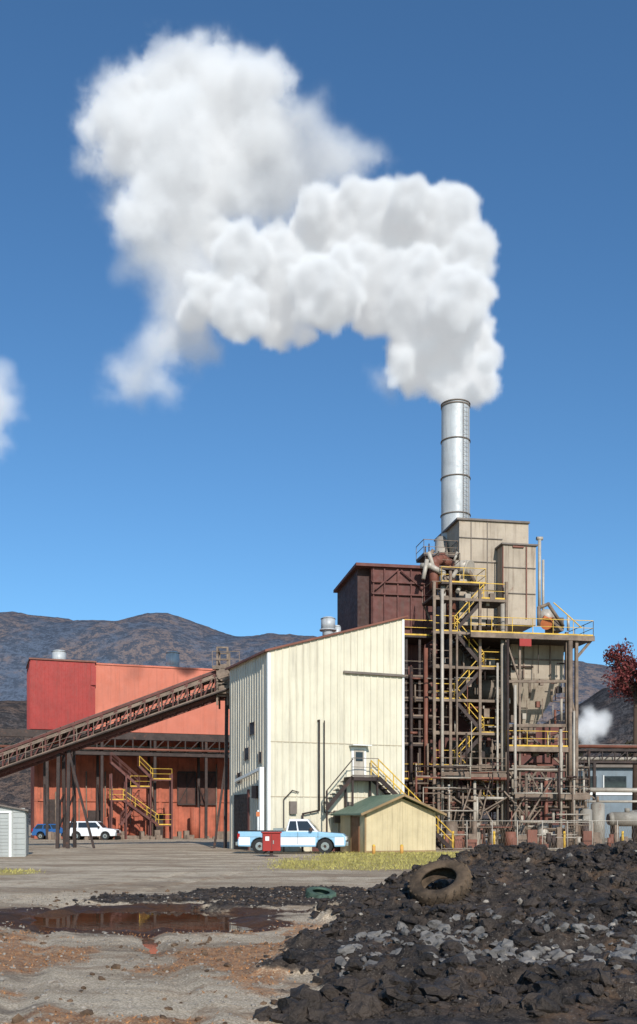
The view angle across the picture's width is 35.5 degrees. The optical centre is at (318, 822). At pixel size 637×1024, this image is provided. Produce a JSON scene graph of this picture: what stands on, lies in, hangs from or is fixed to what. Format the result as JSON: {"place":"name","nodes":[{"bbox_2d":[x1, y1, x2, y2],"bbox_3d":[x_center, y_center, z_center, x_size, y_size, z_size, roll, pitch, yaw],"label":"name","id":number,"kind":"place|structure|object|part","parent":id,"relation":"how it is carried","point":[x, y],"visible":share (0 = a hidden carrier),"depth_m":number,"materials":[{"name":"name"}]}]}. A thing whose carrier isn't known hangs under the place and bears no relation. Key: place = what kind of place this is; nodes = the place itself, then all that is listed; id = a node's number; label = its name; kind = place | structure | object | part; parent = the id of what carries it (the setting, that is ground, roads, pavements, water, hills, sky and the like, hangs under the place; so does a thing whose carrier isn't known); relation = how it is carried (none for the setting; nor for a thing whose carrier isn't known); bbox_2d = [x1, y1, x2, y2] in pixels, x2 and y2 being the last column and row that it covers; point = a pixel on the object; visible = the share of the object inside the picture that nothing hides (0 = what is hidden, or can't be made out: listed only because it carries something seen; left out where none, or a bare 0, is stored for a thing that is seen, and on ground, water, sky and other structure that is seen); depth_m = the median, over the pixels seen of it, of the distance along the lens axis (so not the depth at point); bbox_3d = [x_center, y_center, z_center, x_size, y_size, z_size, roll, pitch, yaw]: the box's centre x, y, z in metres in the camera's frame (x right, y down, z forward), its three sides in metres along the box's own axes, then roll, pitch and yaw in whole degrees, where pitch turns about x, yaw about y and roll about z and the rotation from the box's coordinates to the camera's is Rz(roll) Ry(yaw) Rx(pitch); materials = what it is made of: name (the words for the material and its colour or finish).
{"place":"outdoors","nodes":[
{"label":"outdoors","id":0,"kind":"place"},
{"bbox_2d":[0,850,555,873],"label":"dry grass","id":1,"kind":"structure","parent":0,"point":[350,861],"depth_m":40.84,"materials":[{"name":"yellow plant"}]},
{"bbox_2d":[0,687,633,824],"bbox_3d":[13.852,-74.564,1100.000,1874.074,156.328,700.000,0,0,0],"label":"forested hill","id":2,"kind":"structure","parent":0,"point":[604,717],"depth_m":936.83,"materials":[{"name":"brown plant"}]},
{"bbox_2d":[0,611,635,723],"bbox_3d":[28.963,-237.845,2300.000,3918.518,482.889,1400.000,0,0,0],"label":"mountain ridge","id":3,"kind":"structure","parent":0,"point":[151,639],"depth_m":1998.84,"materials":[{"name":"brown stone"}]},
{"bbox_2d":[0,825,636,1023],"bbox_3d":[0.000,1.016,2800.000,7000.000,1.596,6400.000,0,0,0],"label":"ground","id":4,"kind":"structure","parent":0,"point":[134,867],"depth_m":13.40,"materials":[{"name":"soil"}]},
{"bbox_2d":[0,804,30,856],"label":"grey metal storage shed","id":5,"kind":"structure","parent":4,"relation":"on","point":[14,831],"depth_m":46.86,"materials":[{"name":"white paint"}]},
{"bbox_2d":[0,815,8,856],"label":"roll up door","id":6,"kind":"structure","parent":5,"relation":"in","point":[4,819],"depth_m":46.71,"materials":[{"name":"grey metal"}]},
{"bbox_2d":[31,824,62,838],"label":"blue hatchback car","id":7,"kind":"object","parent":4,"relation":"on","point":[39,831],"visible":0.45,"depth_m":96.13,"materials":[{"name":"paint"}]},
{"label":"windows","id":8,"kind":"part","parent":7,"relation":"part of","materials":[{"name":"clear glass"}]},
{"bbox_2d":[70,821,121,839],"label":"white suv","id":9,"kind":"object","parent":4,"relation":"on","point":[101,830],"visible":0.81,"depth_m":93.02,"materials":[{"name":"paint"}]},
{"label":"windows","id":10,"kind":"part","parent":9,"relation":"part of","materials":[{"name":"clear glass"}]},
{"bbox_2d":[0,729,229,839],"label":"canopy steel","id":11,"kind":"object","parent":4,"relation":"on","point":[147,737],"visible":0.55,"depth_m":99.24,"materials":[{"name":"brown metal"}]},
{"bbox_2d":[0,742,229,754],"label":"service pipes","id":12,"kind":"object","parent":11,"relation":"on","point":[143,747],"visible":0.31,"depth_m":101.17,"materials":[{"name":"brown metal"}]},
{"bbox_2d":[0,745,229,752],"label":"service pipes rust","id":13,"kind":"object","parent":11,"relation":"attached to","point":[142,749],"visible":0.48,"depth_m":98.58,"materials":[{"name":"brown metal"}]},
{"bbox_2d":[0,647,239,847],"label":"inclined conveyor","id":14,"kind":"object","parent":4,"relation":"on","point":[218,676],"visible":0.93,"depth_m":62.77,"materials":[{"name":"metal"}]},
{"bbox_2d":[31,732,229,838],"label":"building wall","id":15,"kind":"structure","parent":4,"relation":"on","point":[167,766],"depth_m":104.06,"materials":[{"name":"metal"}]},
{"bbox_2d":[27,659,94,730],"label":"corrugated upper wall","id":16,"kind":"structure","parent":15,"relation":"on","point":[60,693],"depth_m":100.92,"materials":[{"name":"red metal"}]},
{"bbox_2d":[26,657,95,668],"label":"parapet cap","id":17,"kind":"object","parent":16,"relation":"on","point":[58,660],"visible":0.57,"depth_m":100.95,"materials":[{"name":"brown metal"}]},
{"bbox_2d":[91,667,95,684],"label":"sign panel","id":18,"kind":"object","parent":16,"relation":"attached to","point":[93,675],"visible":1,"depth_m":101.83,"materials":[{"name":"red metal"}]},
{"bbox_2d":[95,665,229,734],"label":"salmon upper wall","id":19,"kind":"structure","parent":15,"relation":"on","point":[115,686],"depth_m":104.40,"materials":[{"name":"metal"}]},
{"bbox_2d":[95,663,212,670],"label":"parapet cap rear","id":20,"kind":"object","parent":19,"relation":"on","point":[153,666],"visible":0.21,"depth_m":104.30,"materials":[{"name":"brown metal"}]},
{"bbox_2d":[51,650,179,666],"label":"roof ventilators","id":21,"kind":"object","parent":20,"relation":"on","point":[172,658],"visible":0.59,"depth_m":106.01,"materials":[{"name":"metal"}]},
{"bbox_2d":[49,771,215,837],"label":"window frames","id":22,"kind":"structure","parent":4,"relation":"on","point":[91,815],"depth_m":104.53,"materials":[{"name":"metal"}]},
{"bbox_2d":[179,773,215,803],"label":"windows","id":23,"kind":"structure","parent":22,"relation":"attached to","point":[191,791],"depth_m":105.80,"materials":[{"name":"black glass"}]},
{"bbox_2d":[18,909,255,953],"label":"puddle water","id":24,"kind":"structure","parent":4,"relation":"on","point":[142,920],"depth_m":16.74,"materials":[{"name":"brown liquid"}]},
{"bbox_2d":[48,763,229,839],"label":"yard clutter","id":25,"kind":"object","parent":4,"relation":"on","point":[156,836],"visible":0.51,"depth_m":98.67,"materials":[{"name":"metal"}]},
{"bbox_2d":[109,752,172,838],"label":"stair steel","id":26,"kind":"object","parent":4,"relation":"on","point":[134,783],"visible":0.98,"depth_m":97.40,"materials":[{"name":"brown metal"}]},
{"bbox_2d":[110,756,170,824],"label":"yellow stair rails","id":27,"kind":"object","parent":26,"relation":"on","point":[123,794],"visible":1,"depth_m":97.37,"materials":[{"name":"metal"}]},
{"bbox_2d":[104,807,198,838],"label":"floor tanks","id":28,"kind":"object","parent":4,"relation":"on","point":[133,829],"visible":0.56,"depth_m":103.13,"materials":[{"name":"metal"}]},
{"bbox_2d":[0,917,336,1023],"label":"leaf litter","id":29,"kind":"object","parent":4,"relation":"on","point":[149,966],"visible":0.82,"depth_m":11.70,"materials":[{"name":"brown plant"}]},
{"bbox_2d":[0,887,365,1023],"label":"scattered debris","id":30,"kind":"object","parent":4,"relation":"on","point":[18,1017],"visible":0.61,"depth_m":11.07,"materials":[{"name":"grey stone"}]},
{"bbox_2d":[72,881,387,997],"bbox_3d":[-1.540,1.455,16.779,7.034,0.701,15.574,0,0,0],"label":"dark gravel debris","id":31,"kind":"object","parent":4,"relation":"on","point":[210,891],"visible":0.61,"depth_m":20.30,"materials":[{"name":"black gravel"}]},
{"bbox_2d":[247,789,249,849],"bbox_3d":[-4.092,-0.175,57.959,0.067,3.550,0.280,0,0,-23],"label":"door frame","id":32,"kind":"object","parent":4,"relation":"on","point":[248,810],"visible":0.86,"depth_m":57.84,"materials":[{"name":"grey metal"}]},
{"bbox_2d":[230,651,267,849],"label":"side wall","id":33,"kind":"structure","parent":4,"relation":"on","point":[247,691],"depth_m":58.20,"materials":[{"name":"beige metal"}]},
{"bbox_2d":[234,794,246,849],"bbox_3d":[-4.636,-0.050,59.260,0.058,3.300,2.500,0,0,-23],"label":"rolling door","id":34,"kind":"structure","parent":33,"relation":"attached to","point":[240,812],"depth_m":59.27,"materials":[{"name":"metal"}]},
{"bbox_2d":[237,721,261,783],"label":"side opening frames","id":35,"kind":"structure","parent":33,"relation":"attached to","point":[248,749],"depth_m":57.74,"materials":[{"name":"metal"}]},
{"bbox_2d":[251,786,258,797],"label":"side vents","id":36,"kind":"object","parent":33,"relation":"attached to","point":[254,791],"visible":0.86,"depth_m":56.16,"materials":[{"name":"metal"}]},
{"bbox_2d":[237,722,362,782],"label":"wall openings","id":37,"kind":"structure","parent":33,"relation":"attached to","point":[359,755],"depth_m":57.13,"materials":[{"name":"black glass"}]},
{"bbox_2d":[234,767,263,829],"bbox_3d":[-4.037,-0.750,57.292,0.250,4.700,4.609,0,0,-23],"label":"white duct","id":38,"kind":"object","parent":4,"relation":"on","point":[260,770],"visible":0.82,"depth_m":55.18,"materials":[{"name":"metal"}]},
{"bbox_2d":[256,810,259,829],"bbox_3d":[-3.280,0.450,53.989,0.200,2.300,0.099,0,0,0],"label":"sign post","id":39,"kind":"object","parent":4,"relation":"on","point":[257,813],"visible":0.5,"depth_m":53.97,"materials":[{"name":"white metal"}]},
{"bbox_2d":[261,832,281,856],"bbox_3d":[-2.228,1.009,47.000,0.940,1.183,0.720,0,0,-6],"label":"red utility cabinet","id":40,"kind":"object","parent":4,"relation":"on","point":[271,842],"visible":1,"depth_m":46.70,"materials":[{"name":"metal"}]},
{"bbox_2d":[235,819,349,853],"bbox_3d":[-1.325,0.700,52.369,5.984,1.800,2.433,0,0,0],"label":"pickup truck","id":41,"kind":"object","parent":4,"relation":"on","point":[302,833],"visible":0.88,"depth_m":51.44,"materials":[{"name":"blue paint"}]},
{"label":"windows","id":42,"kind":"part","parent":41,"relation":"part of","materials":[{"name":"black glass"}]},
{"bbox_2d":[0,847,633,1023],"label":"gravel stones","id":43,"kind":"object","parent":4,"relation":"on","point":[29,1020],"visible":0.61,"depth_m":11.56,"materials":[{"name":"grey gravel"}]},
{"bbox_2d":[305,886,335,898],"bbox_3d":[0.044,1.449,20.000,0.631,0.172,0.632,8,14,0],"label":"car tire","id":44,"kind":"object","parent":4,"relation":"on","point":[319,892],"visible":0.77,"depth_m":19.93,"materials":[{"name":"rubber"}]},
{"bbox_2d":[312,847,339,850],"bbox_3d":[2.273,0.400,57.035,5.676,2.400,0.064,0,0,-23],"label":"base course","id":45,"kind":"object","parent":4,"relation":"on","point":[334,849],"visible":0.07,"depth_m":56.43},
{"bbox_2d":[372,844,375,853],"bbox_3d":[2.806,1.345,50.500,0.180,0.510,0.175,0,0,0],"label":"yellow bollard","id":46,"kind":"object","parent":4,"relation":"on","point":[373,849],"visible":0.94,"depth_m":50.43,"materials":[{"name":"metal"}]},
{"bbox_2d":[322,760,452,849],"bbox_3d":[4.077,-0.956,57.108,7.710,5.294,3.995,0,0,0],"label":"stair steel","id":47,"kind":"object","parent":4,"relation":"on","point":[347,781],"visible":0.56,"depth_m":56.13,"materials":[{"name":"metal"}]},
{"bbox_2d":[352,758,378,776],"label":"landing rails","id":48,"kind":"object","parent":47,"relation":"on","point":[365,767],"visible":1,"depth_m":55.98,"materials":[{"name":"metal"}]},
{"bbox_2d":[370,759,452,847],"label":"stair rails","id":49,"kind":"object","parent":47,"relation":"attached to","point":[386,777],"visible":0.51,"depth_m":57.16,"materials":[{"name":"yellow metal"}]},
{"bbox_2d":[331,794,446,852],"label":"tan pump shed","id":50,"kind":"structure","parent":4,"relation":"on","point":[388,823],"depth_m":53.35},
{"bbox_2d":[351,816,359,852],"bbox_3d":[1.991,0.625,53.609,0.058,1.950,1.000,0,0,-21],"label":"door","id":51,"kind":"structure","parent":50,"relation":"in","point":[355,820],"depth_m":53.53,"materials":[{"name":"brown wood"}]},
{"bbox_2d":[400,844,403,853],"bbox_3d":[4.227,1.345,50.500,0.180,0.510,0.175,0,0,0],"label":"yellow bollard","id":52,"kind":"object","parent":4,"relation":"on","point":[401,849],"visible":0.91,"depth_m":50.43,"materials":[{"name":"metal"}]},
{"bbox_2d":[407,858,472,907],"bbox_3d":[1.974,0.994,16.150,1.076,0.284,1.076,-20,31,0],"label":"tractor tire","id":53,"kind":"object","parent":4,"relation":"on","point":[423,877],"visible":0.92,"depth_m":16.01,"materials":[{"name":"rubber"}]},
{"bbox_2d":[252,840,636,1023],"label":"mud clods","id":54,"kind":"object","parent":4,"relation":"on","point":[311,1005],"visible":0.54,"depth_m":9.35,"materials":[{"name":"black soil"}]},
{"bbox_2d":[255,842,636,1019],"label":"mud crumbs","id":55,"kind":"object","parent":4,"relation":"on","point":[450,1014],"visible":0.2,"depth_m":11.89,"materials":[{"name":"black soil"}]},
{"bbox_2d":[440,398,472,836],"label":"smokestack","id":56,"kind":"object","parent":4,"relation":"on","point":[455,479],"visible":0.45,"depth_m":74.07,"materials":[{"name":"metal"}]},
{"bbox_2d":[333,517,594,846],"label":"boiler plant","id":57,"kind":"object","parent":4,"relation":"on","point":[482,671],"visible":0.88,"depth_m":68.71,"materials":[{"name":"metal"}]},
{"bbox_2d":[327,850,636,971],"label":"pale rocks","id":58,"kind":"object","parent":4,"relation":"on","point":[545,948],"visible":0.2,"depth_m":12.85,"materials":[{"name":"grey stone"}]},
{"bbox_2d":[334,908,636,976],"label":"grey rubble","id":59,"kind":"object","parent":4,"relation":"on","point":[500,950],"visible":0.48,"depth_m":11.62,"materials":[{"name":"stone"}]},
{"bbox_2d":[441,820,636,849],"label":"chain link fence","id":60,"kind":"object","parent":4,"relation":"on","point":[492,843],"visible":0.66,"depth_m":58.36,"materials":[{"name":"metal"}]},
{"bbox_2d":[445,830,635,849],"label":"pipe yard clutter","id":61,"kind":"object","parent":4,"relation":"on","point":[529,833],"visible":0.45,"depth_m":61.14,"materials":[{"name":"metal"}]},
{"bbox_2d":[580,802,591,830],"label":"vertical process tank","id":62,"kind":"object","parent":4,"relation":"on","point":[585,810],"visible":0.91,"depth_m":67.67,"materials":[{"name":"grey metal"}]},
{"bbox_2d":[591,796,604,843],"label":"vertical process tank","id":63,"kind":"object","parent":4,"relation":"on","point":[598,810],"visible":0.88,"depth_m":72.56,"materials":[{"name":"grey metal"}]},
{"bbox_2d":[578,724,632,755],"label":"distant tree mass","id":64,"kind":"object","parent":4,"relation":"on","point":[585,733],"visible":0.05,"depth_m":125.84,"materials":[{"name":"plant"}]},
{"bbox_2d":[578,744,636,802],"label":"pipe rack","id":65,"kind":"object","parent":4,"relation":"on","point":[609,759],"visible":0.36,"depth_m":84.39,"materials":[{"name":"metal"}]},
{"bbox_2d":[601,637,636,838],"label":"red maple tree","id":66,"kind":"object","parent":4,"relation":"on","point":[624,685],"visible":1,"depth_m":94.91,"materials":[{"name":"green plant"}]},
{"bbox_2d":[606,808,636,841],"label":"horizontal storage tank","id":67,"kind":"object","parent":4,"relation":"on","point":[625,816],"visible":0.91,"depth_m":75.55,"materials":[{"name":"grey metal"}]},
{"bbox_2d":[0,0,636,668],"label":"sky","id":68,"kind":"structure","parent":0,"point":[253,253],"materials":[{"name":"blue"}]},
{"bbox_2d":[268,618,402,851],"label":"walls","id":69,"kind":"structure","parent":0,"point":[312,683],"depth_m":56.51,"materials":[{"name":"beige metal"}]},
{"bbox_2d":[283,720,333,851],"bbox_3d":[-0.255,-2.107,55.865,3.659,7.413,0.243,0,0,-23],"label":"wall conduit","id":70,"kind":"object","parent":69,"relation":"attached to","point":[318,779],"depth_m":55.88,"materials":[{"name":"metal"}]},
{"bbox_2d":[225,615,407,669],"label":"roof","id":71,"kind":"structure","parent":69,"relation":"on","point":[273,648],"depth_m":56.60,"materials":[{"name":"metal"}]},
{"bbox_2d":[320,616,340,635],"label":"roof exhaust fans","id":72,"kind":"object","parent":71,"relation":"on","point":[328,626],"visible":0.72,"depth_m":58.48,"materials":[{"name":"silver metal"}]},
{"bbox_2d":[289,801,350,822],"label":"junction boxes","id":73,"kind":"object","parent":69,"relation":"attached to","point":[293,808],"visible":0.71,"depth_m":55.36,"materials":[{"name":"metal"}]},
{"bbox_2d":[266,619,403,851],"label":"corner trim","id":74,"kind":"structure","parent":69,"relation":"attached to","point":[268,740],"depth_m":54.97,"materials":[{"name":"white paint"}]},
{"bbox_2d":[271,741,398,797],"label":"sheet lap seams","id":75,"kind":"object","parent":69,"relation":"attached to","point":[329,743],"visible":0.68,"depth_m":56.46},
{"bbox_2d":[349,744,371,776],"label":"opening frames","id":76,"kind":"structure","parent":69,"relation":"attached to","point":[356,748],"depth_m":56.91,"materials":[{"name":"white paint"}]},
{"bbox_2d":[354,749,363,776],"bbox_3d":[2.327,-3.409,57.027,0.647,1.585,0.028,0,0,-23],"label":"door leaf","id":77,"kind":"object","parent":76,"relation":"attached to","point":[358,767],"visible":0.64,"depth_m":57.00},
{"bbox_2d":[343,671,404,676],"bbox_3d":[3.245,-8.599,57.400,3.920,0.127,0.140,0,0,-23],"label":"horizontal flashing","id":78,"kind":"object","parent":69,"relation":"attached to","point":[372,673],"visible":1,"depth_m":57.30,"materials":[{"name":"metal"}]},
{"bbox_2d":[553,764,632,837],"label":"blue grey warehouse","id":79,"kind":"structure","parent":0,"point":[613,776],"depth_m":105.19,"materials":[{"name":"metal"}]},
{"bbox_2d":[578,776,625,787],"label":"windows","id":80,"kind":"structure","parent":79,"relation":"in","point":[609,781],"depth_m":105.16,"materials":[{"name":"grey glass"}]},
{"bbox_2d":[630,810,636,841],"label":"horizontal storage tank","id":81,"kind":"object","parent":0,"point":[634,826],"visible":0.13,"depth_m":78.05,"materials":[{"name":"grey metal"}]}
]}

